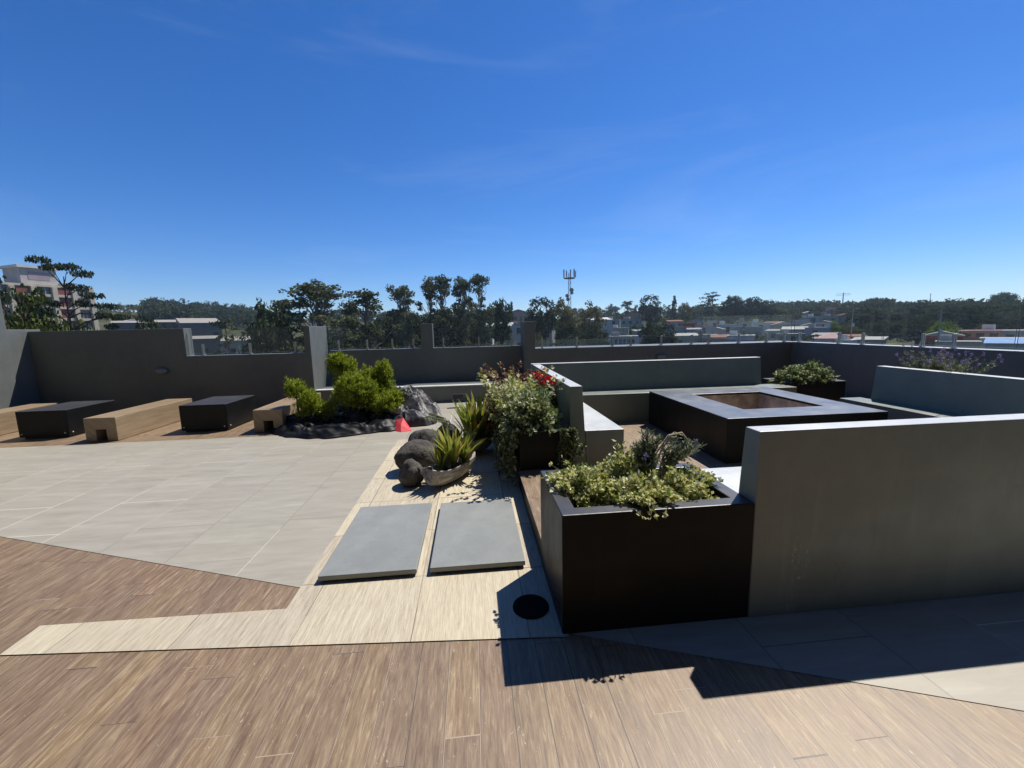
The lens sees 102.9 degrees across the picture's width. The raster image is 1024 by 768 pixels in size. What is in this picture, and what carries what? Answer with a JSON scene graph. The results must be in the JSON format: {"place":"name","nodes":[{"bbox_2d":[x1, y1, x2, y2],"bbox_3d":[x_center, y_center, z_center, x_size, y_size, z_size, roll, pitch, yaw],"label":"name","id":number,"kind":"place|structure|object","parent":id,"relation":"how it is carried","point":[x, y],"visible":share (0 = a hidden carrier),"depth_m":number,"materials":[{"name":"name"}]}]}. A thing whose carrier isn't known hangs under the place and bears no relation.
{"place":"outdoors","nodes":[
{"label":"outdoors","id":0,"kind":"place"},
{"bbox_2d":[0,400,486,586],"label":"stone tile floor","id":1,"kind":"structure","parent":0,"point":[275,509],"depth_m":4.06,"materials":[{"name":"tile"}]},
{"bbox_2d":[283,376,339,423],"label":"juniper bush","id":2,"kind":"object","parent":1,"relation":"on","point":[313,410],"visible":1,"depth_m":6.76,"materials":[{"name":"green plant"}]},
{"bbox_2d":[269,414,399,437],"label":"dark rocks","id":3,"kind":"object","parent":1,"relation":"on","point":[332,428],"visible":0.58,"depth_m":6.40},
{"bbox_2d":[323,350,358,417],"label":"juniper bush","id":4,"kind":"object","parent":1,"relation":"on","point":[339,362],"visible":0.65,"depth_m":7.30,"materials":[{"name":"green plant"}]},
{"bbox_2d":[329,370,380,422],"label":"juniper bush","id":5,"kind":"object","parent":1,"relation":"on","point":[354,392],"visible":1,"depth_m":6.89,"materials":[{"name":"green plant"}]},
{"bbox_2d":[354,359,396,411],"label":"juniper bush","id":6,"kind":"object","parent":1,"relation":"on","point":[382,372],"visible":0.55,"depth_m":7.25,"materials":[{"name":"green plant"}]},
{"bbox_2d":[368,388,404,420],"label":"juniper bush","id":7,"kind":"object","parent":1,"relation":"on","point":[383,401],"visible":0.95,"depth_m":6.93,"materials":[{"name":"green plant"}]},
{"bbox_2d":[388,385,441,415],"bbox_3d":[-1.805,0.310,7.466,1.047,0.592,1.196,-2,8,-5],"label":"rock","id":8,"kind":"object","parent":1,"relation":"on","point":[420,400],"visible":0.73,"depth_m":7.16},
{"bbox_2d":[393,409,436,426],"bbox_3d":[-1.664,0.547,6.979,0.750,0.252,0.489,-2,8,-5],"label":"rock","id":9,"kind":"object","parent":1,"relation":"on","point":[412,417],"visible":0.75,"depth_m":6.84,"materials":[{"name":"stone"}]},
{"bbox_2d":[0,437,568,654],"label":"ribbed tile path","id":10,"kind":"structure","parent":0,"point":[423,603],"depth_m":2.34,"materials":[{"name":"tile"}]},
{"bbox_2d":[318,503,431,580],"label":"concrete slab","id":11,"kind":"structure","parent":10,"relation":"on","point":[378,541],"depth_m":2.98,"materials":[{"name":"concrete"}]},
{"bbox_2d":[398,459,423,486],"bbox_3d":[-1.038,0.913,4.218,0.276,0.274,0.264,-2,8,-5],"label":"rock","id":12,"kind":"object","parent":10,"relation":"on","point":[410,473],"visible":0.92,"depth_m":4.13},
{"bbox_2d":[394,439,436,468],"bbox_3d":[-1.091,0.816,4.679,0.512,0.348,0.431,-4,8,-20],"label":"rock","id":13,"kind":"object","parent":10,"relation":"on","point":[416,450],"visible":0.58,"depth_m":4.52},
{"bbox_2d":[408,429,440,447],"bbox_3d":[-1.076,0.750,5.055,0.461,0.377,0.388,-1,8,4],"label":"rock","id":14,"kind":"object","parent":10,"relation":"on","point":[425,434],"visible":0.3,"depth_m":4.96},
{"bbox_2d":[422,452,474,485],"bbox_3d":[-0.648,0.907,4.317,0.277,0.230,0.700,4,9,31],"label":"log trough","id":15,"kind":"object","parent":10,"relation":"on","point":[433,475],"visible":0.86,"depth_m":4.15,"materials":[{"name":"wood"}]},
{"bbox_2d":[427,443,450,470],"bbox_3d":[-0.741,0.761,4.199,0.291,0.336,0.247,0,8,9],"label":"bromeliad","id":16,"kind":"object","parent":15,"relation":"on","point":[441,459],"visible":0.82,"depth_m":4.17,"materials":[{"name":"green plant"}]},
{"bbox_2d":[432,425,470,467],"bbox_3d":[-0.636,0.651,4.311,0.422,0.497,0.569,-2,8,-5],"label":"bromeliad","id":17,"kind":"object","parent":15,"relation":"on","point":[453,444],"visible":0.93,"depth_m":4.25,"materials":[{"name":"green plant"}]},
{"bbox_2d":[458,425,484,463],"bbox_3d":[-0.498,0.674,4.425,0.364,0.415,0.426,-7,10,-36],"label":"bromeliad","id":18,"kind":"object","parent":15,"relation":"on","point":[466,453],"visible":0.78,"depth_m":4.39,"materials":[{"name":"green plant"}]},
{"bbox_2d":[462,432,492,453],"bbox_3d":[-0.453,0.760,5.280,0.267,0.250,0.600,4,10,34],"label":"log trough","id":19,"kind":"object","parent":10,"relation":"on","point":[486,443],"visible":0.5,"depth_m":5.22,"materials":[{"name":"wood"}]},
{"bbox_2d":[450,399,487,440],"bbox_3d":[-0.553,0.464,5.139,0.453,0.598,0.587,-6,9,-31],"label":"bromeliad","id":20,"kind":"object","parent":19,"relation":"on","point":[467,417],"visible":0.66,"depth_m":5.03,"materials":[{"name":"green plant"}]},
{"bbox_2d":[458,391,492,439],"bbox_3d":[-0.403,0.404,5.325,0.600,0.659,0.522,-8,10,-41],"label":"bromeliad","id":21,"kind":"object","parent":19,"relation":"on","point":[480,417],"visible":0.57,"depth_m":5.27,"materials":[{"name":"green plant"}]},
{"bbox_2d":[430,499,524,571],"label":"concrete slab","id":22,"kind":"structure","parent":10,"relation":"on","point":[476,534],"depth_m":3.04,"materials":[{"name":"concrete"}]},
{"bbox_2d":[513,594,548,619],"bbox_3d":[0.108,1.280,2.350,0.210,0.009,0.210,-2,8,-5],"label":"floor light","id":23,"kind":"object","parent":10,"relation":"on","point":[530,606],"visible":1,"depth_m":2.34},
{"bbox_2d":[0,395,1023,767],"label":"plank floor","id":24,"kind":"structure","parent":0,"point":[574,701],"depth_m":1.76,"materials":[{"name":"wood"}]},
{"bbox_2d":[0,403,57,434],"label":"wood bench","id":25,"kind":"object","parent":24,"relation":"on","point":[8,423],"visible":0.29,"depth_m":6.99,"materials":[{"name":"wood"}]},
{"bbox_2d":[15,400,116,438],"bbox_3d":[-7.523,0.588,6.955,0.742,0.451,0.942,-2,8,-5],"label":"ottoman","id":26,"kind":"object","parent":24,"relation":"on","point":[60,420],"visible":0.79,"depth_m":6.54,"materials":[{"name":"black paint"}]},
{"bbox_2d":[83,398,191,441],"bbox_3d":[-6.389,0.583,7.114,0.450,0.368,1.750,-2,8,-5],"label":"wood bench","id":27,"kind":"object","parent":24,"relation":"on","point":[118,425],"visible":0.89,"depth_m":6.63,"materials":[{"name":"wood"}]},
{"bbox_2d":[28,326,318,410],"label":"parapet wall","id":28,"kind":"structure","parent":24,"relation":"on","point":[119,367],"depth_m":8.34,"materials":[{"name":"grey paint"}]},
{"bbox_2d":[179,395,255,431],"bbox_3d":[-5.126,0.504,7.183,0.742,0.451,0.942,-2,8,-5],"label":"ottoman","id":29,"kind":"object","parent":24,"relation":"on","point":[216,413],"visible":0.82,"depth_m":6.77,"materials":[{"name":"black paint"}]},
{"bbox_2d":[252,393,320,432],"bbox_3d":[-4.040,0.481,7.477,0.450,0.368,1.750,-2,8,-5],"label":"wood bench","id":30,"kind":"object","parent":24,"relation":"on","point":[271,416],"visible":0.45,"depth_m":6.64,"materials":[{"name":"wood"}]},
{"bbox_2d":[313,326,330,388],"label":"return wall","id":31,"kind":"structure","parent":24,"relation":"on","point":[320,338],"depth_m":9.21,"materials":[{"name":"grey paint"}]},
{"bbox_2d":[315,378,521,405],"bbox_3d":[-1.979,0.169,9.449,4.590,0.366,1.002,-2,8,-5],"label":"ledge bench","id":32,"kind":"object","parent":24,"relation":"on","point":[439,391],"visible":0.34,"depth_m":9.04,"materials":[{"name":"grey paint"}]},
{"bbox_2d":[328,324,521,384],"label":"parapet wall","id":33,"kind":"structure","parent":24,"relation":"on","point":[427,361],"depth_m":9.89,"materials":[{"name":"grey paint"}]},
{"bbox_2d":[518,468,562,556],"bbox_3d":[0.412,1.035,3.480,0.563,0.165,1.365,-2,8,-5],"label":"step","id":34,"kind":"object","parent":24,"relation":"on","point":[529,485],"visible":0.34,"depth_m":3.53,"materials":[{"name":"black paint"}]},
{"bbox_2d":[514,418,574,479],"bbox_3d":[0.214,0.552,5.618,0.568,0.560,3.010,-2,8,-5],"label":"planter","id":35,"kind":"object","parent":24,"relation":"on","point":[536,450],"visible":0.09,"depth_m":4.12,"materials":[{"name":"black paint"}]},
{"bbox_2d":[490,414,528,485],"bbox_3d":[-0.063,0.623,4.968,0.438,0.620,1.905,-2,8,-5],"label":"trailing plant","id":36,"kind":"object","parent":35,"relation":"in","point":[504,450],"visible":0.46,"depth_m":4.18,"materials":[{"name":"green plant"}]},
{"bbox_2d":[480,360,547,399],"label":"burgundy plant","id":37,"kind":"object","parent":35,"relation":"on","point":[523,379],"visible":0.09,"depth_m":5.97,"materials":[{"name":"red plant"}]},
{"bbox_2d":[476,365,556,421],"bbox_3d":[0.061,0.119,5.072,1.025,0.656,1.318,-2,8,-5],"label":"leafy plant","id":38,"kind":"object","parent":35,"relation":"in","point":[514,384],"visible":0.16,"depth_m":4.93,"materials":[{"name":"green plant"}]},
{"bbox_2d":[491,376,566,436],"bbox_3d":[0.185,0.228,4.306,0.750,0.608,0.792,3,9,30],"label":"leafy plant","id":39,"kind":"object","parent":35,"relation":"on","point":[529,412],"visible":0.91,"depth_m":4.19,"materials":[{"name":"green plant"}]},
{"bbox_2d":[531,371,556,408],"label":"geranium","id":40,"kind":"object","parent":35,"relation":"in","point":[553,400],"visible":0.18,"depth_m":5.05,"materials":[{"name":"red plant"}]},
{"bbox_2d":[556,426,586,468],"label":"trailing plant","id":41,"kind":"object","parent":35,"relation":"hanging from","point":[567,434],"visible":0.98,"depth_m":4.09,"materials":[{"name":"green plant"}]},
{"bbox_2d":[533,364,623,466],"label":"bench wall","id":42,"kind":"structure","parent":24,"relation":"on","point":[598,432],"depth_m":4.43,"materials":[{"name":"paint"}]},
{"bbox_2d":[540,463,753,633],"bbox_3d":[0.738,0.925,2.466,1.030,0.660,0.660,-2,8,-5],"label":"planter","id":43,"kind":"object","parent":24,"relation":"on","point":[611,567],"visible":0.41,"depth_m":2.14,"materials":[{"name":"black paint"}]},
{"bbox_2d":[541,455,619,507],"bbox_3d":[0.448,0.586,2.441,0.517,0.278,0.480,-2,8,-5],"label":"variegated plant","id":44,"kind":"object","parent":43,"relation":"in","point":[580,486],"visible":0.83,"depth_m":2.37,"materials":[{"name":"green plant"}]},
{"bbox_2d":[592,439,657,481],"bbox_3d":[0.715,0.515,2.526,0.464,0.373,0.393,-2,8,-5],"label":"variegated plant","id":45,"kind":"object","parent":43,"relation":"in","point":[622,464],"visible":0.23,"depth_m":2.50,"materials":[{"name":"green plant"}]},
{"bbox_2d":[597,469,681,520],"bbox_3d":[0.717,0.599,2.267,0.478,0.278,0.456,-2,8,-5],"label":"variegated plant","id":46,"kind":"object","parent":43,"relation":"in","point":[634,488],"visible":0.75,"depth_m":2.21,"materials":[{"name":"green plant"}]},
{"bbox_2d":[631,427,705,478],"bbox_3d":[0.963,0.434,2.538,0.515,0.400,0.245,-4,8,-17],"label":"lavender","id":47,"kind":"object","parent":43,"relation":"in","point":[647,456],"visible":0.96,"depth_m":2.49,"materials":[{"name":"plant"}]},
{"bbox_2d":[649,462,723,500],"bbox_3d":[1.016,0.600,2.427,0.456,0.245,0.482,-8,10,-39],"label":"variegated plant","id":48,"kind":"object","parent":43,"relation":"in","point":[685,485],"visible":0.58,"depth_m":2.38,"materials":[{"name":"green plant"}]},
{"bbox_2d":[520,321,796,383],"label":"parapet wall","id":49,"kind":"structure","parent":24,"relation":"on","point":[774,356],"depth_m":9.91,"materials":[{"name":"grey paint"}]},
{"bbox_2d":[531,357,796,422],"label":"bench wall","id":50,"kind":"structure","parent":24,"relation":"on","point":[615,391],"depth_m":7.18,"materials":[{"name":"paint"}]},
{"bbox_2d":[649,387,887,463],"bbox_3d":[3.336,0.480,5.752,2.000,0.530,2.060,-2,8,-5],"label":"fire table","id":51,"kind":"object","parent":24,"relation":"on","point":[718,421],"visible":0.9,"depth_m":5.18,"materials":[{"name":"black paint"}]},
{"bbox_2d":[762,378,845,400],"bbox_3d":[5.407,0.177,7.621,1.095,0.530,0.680,-2,8,-5],"label":"planter","id":52,"kind":"object","parent":24,"relation":"on","point":[830,390],"visible":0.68,"depth_m":7.29,"materials":[{"name":"black paint"}]},
{"bbox_2d":[767,364,817,384],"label":"mound plant","id":53,"kind":"object","parent":52,"relation":"on","point":[793,373],"visible":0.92,"depth_m":7.34,"materials":[{"name":"green plant"}]},
{"bbox_2d":[797,359,837,383],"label":"mound plant","id":54,"kind":"object","parent":52,"relation":"on","point":[821,374],"visible":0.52,"depth_m":7.36,"materials":[{"name":"green plant"}]},
{"bbox_2d":[701,413,1023,616],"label":"bench wall","id":55,"kind":"structure","parent":24,"relation":"on","point":[860,513],"depth_m":2.23,"materials":[{"name":"paint"}]},
{"bbox_2d":[839,366,1023,419],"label":"pit bench","id":56,"kind":"object","parent":24,"relation":"on","point":[904,393],"visible":0.44,"depth_m":4.97,"materials":[{"name":"paint"}]},
{"bbox_3d":[5.759,0.460,4.820,0.662,0.720,2.050,-2,8,-5],"label":"planter","id":57,"kind":"object","parent":24,"relation":"on","visible":0},
{"bbox_2d":[895,344,945,368],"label":"lavender","id":58,"kind":"object","parent":57,"relation":"in","point":[915,363],"visible":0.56,"depth_m":5.57,"materials":[{"name":"purple plant"}]},
{"bbox_2d":[917,347,984,370],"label":"lavender","id":59,"kind":"object","parent":57,"relation":"in","point":[940,364],"visible":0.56,"depth_m":5.32,"materials":[{"name":"purple plant"}]},
{"bbox_2d":[919,351,1003,373],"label":"lavender","id":60,"kind":"object","parent":57,"relation":"in","point":[961,368],"visible":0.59,"depth_m":5.00,"materials":[{"name":"purple plant"}]},
{"bbox_2d":[0,0,1023,319],"label":"sky","id":61,"kind":"structure","parent":0,"point":[238,152],"materials":[{"name":"blue"}]},
{"bbox_2d":[98,311,1023,350],"bbox_3d":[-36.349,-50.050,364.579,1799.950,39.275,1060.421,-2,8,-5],"label":"terrain","id":62,"kind":"structure","parent":0,"point":[102,323],"depth_m":240.51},
{"bbox_2d":[0,275,17,329],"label":"pine tree","id":63,"kind":"object","parent":62,"relation":"on","point":[5,297],"visible":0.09,"depth_m":31.21,"materials":[{"name":"green plant"}]},
{"bbox_2d":[4,283,87,330],"bbox_3d":[-43.759,13.150,39.984,9.787,44.697,9.506,-2,8,-5],"label":"broadleaf tree","id":64,"kind":"object","parent":62,"relation":"on","point":[31,301],"visible":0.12,"depth_m":36.66,"materials":[{"name":"green plant"}]},
{"bbox_2d":[0,264,99,330],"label":"apartment block","id":65,"kind":"structure","parent":62,"relation":"on","point":[31,277],"depth_m":118.39,"materials":[{"name":"paint"}]},
{"bbox_2d":[24,254,130,330],"bbox_3d":[-37.279,2.254,36.974,5.923,26.746,2.315,-8,10,-39],"label":"pine tree","id":66,"kind":"object","parent":62,"relation":"on","point":[59,266],"visible":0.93,"depth_m":35.11,"materials":[{"name":"green plant"}]},
{"bbox_2d":[97,302,143,320],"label":"hill wood","id":67,"kind":"object","parent":62,"relation":"on","point":[133,308],"visible":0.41,"depth_m":281.50,"materials":[{"name":"green plant"}]},
{"bbox_2d":[176,318,221,335],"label":"shed","id":68,"kind":"structure","parent":62,"relation":"on","point":[200,326],"depth_m":131.51,"materials":[{"name":"paint"}]},
{"bbox_2d":[137,296,271,326],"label":"hill wood","id":69,"kind":"object","parent":62,"relation":"on","point":[159,309],"visible":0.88,"depth_m":251.85,"materials":[{"name":"green plant"}]},
{"bbox_2d":[192,335,220,354],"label":"shed","id":70,"kind":"structure","parent":62,"relation":"on","point":[211,343],"depth_m":100.00,"materials":[{"name":"paint"}]},
{"bbox_2d":[208,317,248,354],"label":"pine tree","id":71,"kind":"object","parent":62,"relation":"on","point":[217,323],"visible":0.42,"depth_m":69.44,"materials":[{"name":"green plant"}]},
{"bbox_2d":[238,297,294,353],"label":"evergreen tree","id":72,"kind":"object","parent":62,"relation":"on","point":[276,335],"visible":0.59,"depth_m":60.30,"materials":[{"name":"green plant"}]},
{"bbox_2d":[278,278,360,380],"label":"eucalyptus tree","id":73,"kind":"object","parent":62,"relation":"on","point":[317,292],"visible":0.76,"depth_m":67.40,"materials":[{"name":"green plant"}]},
{"bbox_2d":[338,288,401,349],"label":"eucalyptus tree","id":74,"kind":"object","parent":62,"relation":"on","point":[367,329],"visible":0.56,"depth_m":75.57,"materials":[{"name":"green plant"}]},
{"bbox_2d":[379,309,420,348],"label":"evergreen tree","id":75,"kind":"object","parent":62,"relation":"on","point":[388,324],"visible":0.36,"depth_m":94.22,"materials":[{"name":"green plant"}]},
{"bbox_2d":[384,284,419,348],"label":"eucalyptus tree","id":76,"kind":"object","parent":62,"relation":"on","point":[399,293],"visible":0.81,"depth_m":86.82,"materials":[{"name":"green plant"}]},
{"bbox_2d":[415,280,441,347],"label":"eucalyptus tree","id":77,"kind":"object","parent":62,"relation":"on","point":[430,303],"visible":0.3,"depth_m":91.93,"materials":[{"name":"green plant"}]},
{"bbox_2d":[422,274,465,347],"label":"eucalyptus tree","id":78,"kind":"object","parent":62,"relation":"on","point":[443,316],"visible":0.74,"depth_m":90.43,"materials":[{"name":"green plant"}]},
{"bbox_2d":[435,302,474,346],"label":"evergreen tree","id":79,"kind":"object","parent":62,"relation":"on","point":[450,331],"visible":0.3,"depth_m":99.81,"materials":[{"name":"green plant"}]},
{"bbox_2d":[450,275,479,346],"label":"eucalyptus tree","id":80,"kind":"object","parent":62,"relation":"on","point":[461,288],"visible":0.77,"depth_m":94.73,"materials":[{"name":"green plant"}]},
{"bbox_2d":[249,304,689,325],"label":"hill wood","id":81,"kind":"object","parent":62,"relation":"on","point":[611,309],"visible":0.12,"depth_m":336.87,"materials":[{"name":"green plant"}]},
{"bbox_2d":[465,273,495,346],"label":"eucalyptus tree","id":82,"kind":"object","parent":62,"relation":"on","point":[482,316],"visible":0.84,"depth_m":89.66,"materials":[{"name":"green plant"}]},
{"bbox_2d":[486,299,513,345],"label":"evergreen tree","id":83,"kind":"object","parent":62,"relation":"on","point":[500,314],"visible":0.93,"depth_m":121.70,"materials":[{"name":"green plant"}]},
{"bbox_2d":[524,295,555,343],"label":"evergreen tree","id":84,"kind":"object","parent":62,"relation":"on","point":[543,321],"visible":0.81,"depth_m":131.79,"materials":[{"name":"green plant"}]},
{"bbox_2d":[550,297,582,335],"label":"broadleaf tree","id":85,"kind":"object","parent":62,"relation":"on","point":[567,318],"visible":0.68,"depth_m":134.56,"materials":[{"name":"green plant"}]},
{"bbox_2d":[554,322,588,346],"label":"evergreen tree","id":86,"kind":"object","parent":62,"relation":"on","point":[562,337],"visible":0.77,"depth_m":102.26,"materials":[{"name":"green plant"}]},
{"bbox_2d":[576,299,606,342],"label":"broadleaf tree","id":87,"kind":"object","parent":62,"relation":"on","point":[585,325],"visible":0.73,"depth_m":132.14,"materials":[{"name":"green plant"}]},
{"bbox_2d":[579,326,608,345],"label":"evergreen tree","id":88,"kind":"object","parent":62,"relation":"on","point":[595,337],"visible":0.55,"depth_m":104.08,"materials":[{"name":"green plant"}]},
{"bbox_2d":[609,332,638,344],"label":"house","id":89,"kind":"structure","parent":62,"relation":"on","point":[620,340],"depth_m":129.71,"materials":[{"name":"paint"}]},
{"bbox_2d":[637,320,658,343],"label":"evergreen tree","id":90,"kind":"object","parent":62,"relation":"on","point":[648,332],"visible":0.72,"depth_m":110.04,"materials":[{"name":"green plant"}]},
{"bbox_2d":[638,294,662,324],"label":"evergreen tree","id":91,"kind":"object","parent":62,"relation":"on","point":[651,311],"visible":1,"depth_m":221.73,"materials":[{"name":"green plant"}]},
{"bbox_2d":[655,323,677,343],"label":"evergreen tree","id":92,"kind":"object","parent":62,"relation":"on","point":[666,337],"visible":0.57,"depth_m":110.53,"materials":[{"name":"green plant"}]},
{"bbox_2d":[485,307,872,346],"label":"garden greenery","id":93,"kind":"object","parent":62,"relation":"on","point":[809,338],"visible":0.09,"depth_m":167.62,"materials":[{"name":"green plant"}]},
{"bbox_2d":[698,292,722,319],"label":"pine tree","id":94,"kind":"object","parent":62,"relation":"on","point":[709,300],"visible":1,"depth_m":226.08,"materials":[{"name":"green plant"}]},
{"bbox_2d":[718,295,743,323],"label":"evergreen tree","id":95,"kind":"object","parent":62,"relation":"on","point":[731,306],"visible":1,"depth_m":226.11,"materials":[{"name":"green plant"}]},
{"bbox_2d":[734,296,767,320],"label":"evergreen tree","id":96,"kind":"object","parent":62,"relation":"on","point":[757,305],"visible":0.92,"depth_m":226.20,"materials":[{"name":"green plant"}]},
{"bbox_2d":[689,299,853,321],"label":"hill wood","id":97,"kind":"object","parent":62,"relation":"on","point":[796,307],"visible":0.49,"depth_m":264.77,"materials":[{"name":"green plant"}]},
{"bbox_2d":[859,318,905,340],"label":"evergreen tree","id":98,"kind":"object","parent":62,"relation":"on","point":[877,330],"visible":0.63,"depth_m":127.40,"materials":[{"name":"green plant"}]},
{"bbox_2d":[883,317,942,345],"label":"evergreen tree","id":99,"kind":"object","parent":62,"relation":"on","point":[911,330],"visible":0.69,"depth_m":119.89,"materials":[{"name":"green plant"}]},
{"bbox_2d":[843,296,1023,331],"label":"hill wood","id":100,"kind":"object","parent":62,"relation":"on","point":[997,312],"visible":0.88,"depth_m":157.03,"materials":[{"name":"green plant"}]},
{"bbox_2d":[935,335,981,348],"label":"house","id":101,"kind":"structure","parent":62,"relation":"on","point":[945,340],"depth_m":88.41,"materials":[{"name":"paint"}]},
{"bbox_2d":[960,330,1002,340],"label":"house","id":102,"kind":"structure","parent":62,"relation":"on","point":[975,335],"depth_m":97.14,"materials":[{"name":"paint"}]},
{"bbox_2d":[983,338,1023,349],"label":"house","id":103,"kind":"structure","parent":62,"relation":"on","point":[1001,343],"depth_m":78.50,"materials":[{"name":"paint"}]},
{"bbox_2d":[571,591,1023,710],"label":"stone tile paving","id":104,"kind":"structure","parent":0,"point":[969,648],"depth_m":2.04,"materials":[{"name":"tile"}]},
{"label":"terrace slab","id":105,"kind":"structure","parent":0,"visible":0},
{"bbox_2d":[0,299,40,408],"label":"side wall","id":106,"kind":"structure","parent":105,"relation":"on","point":[18,384],"depth_m":7.81,"materials":[{"name":"grey paint"}]},
{"bbox_2d":[790,342,1023,398],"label":"parapet wall","id":107,"kind":"structure","parent":105,"relation":"on","point":[854,366],"depth_m":8.20,"materials":[{"name":"grey paint"}]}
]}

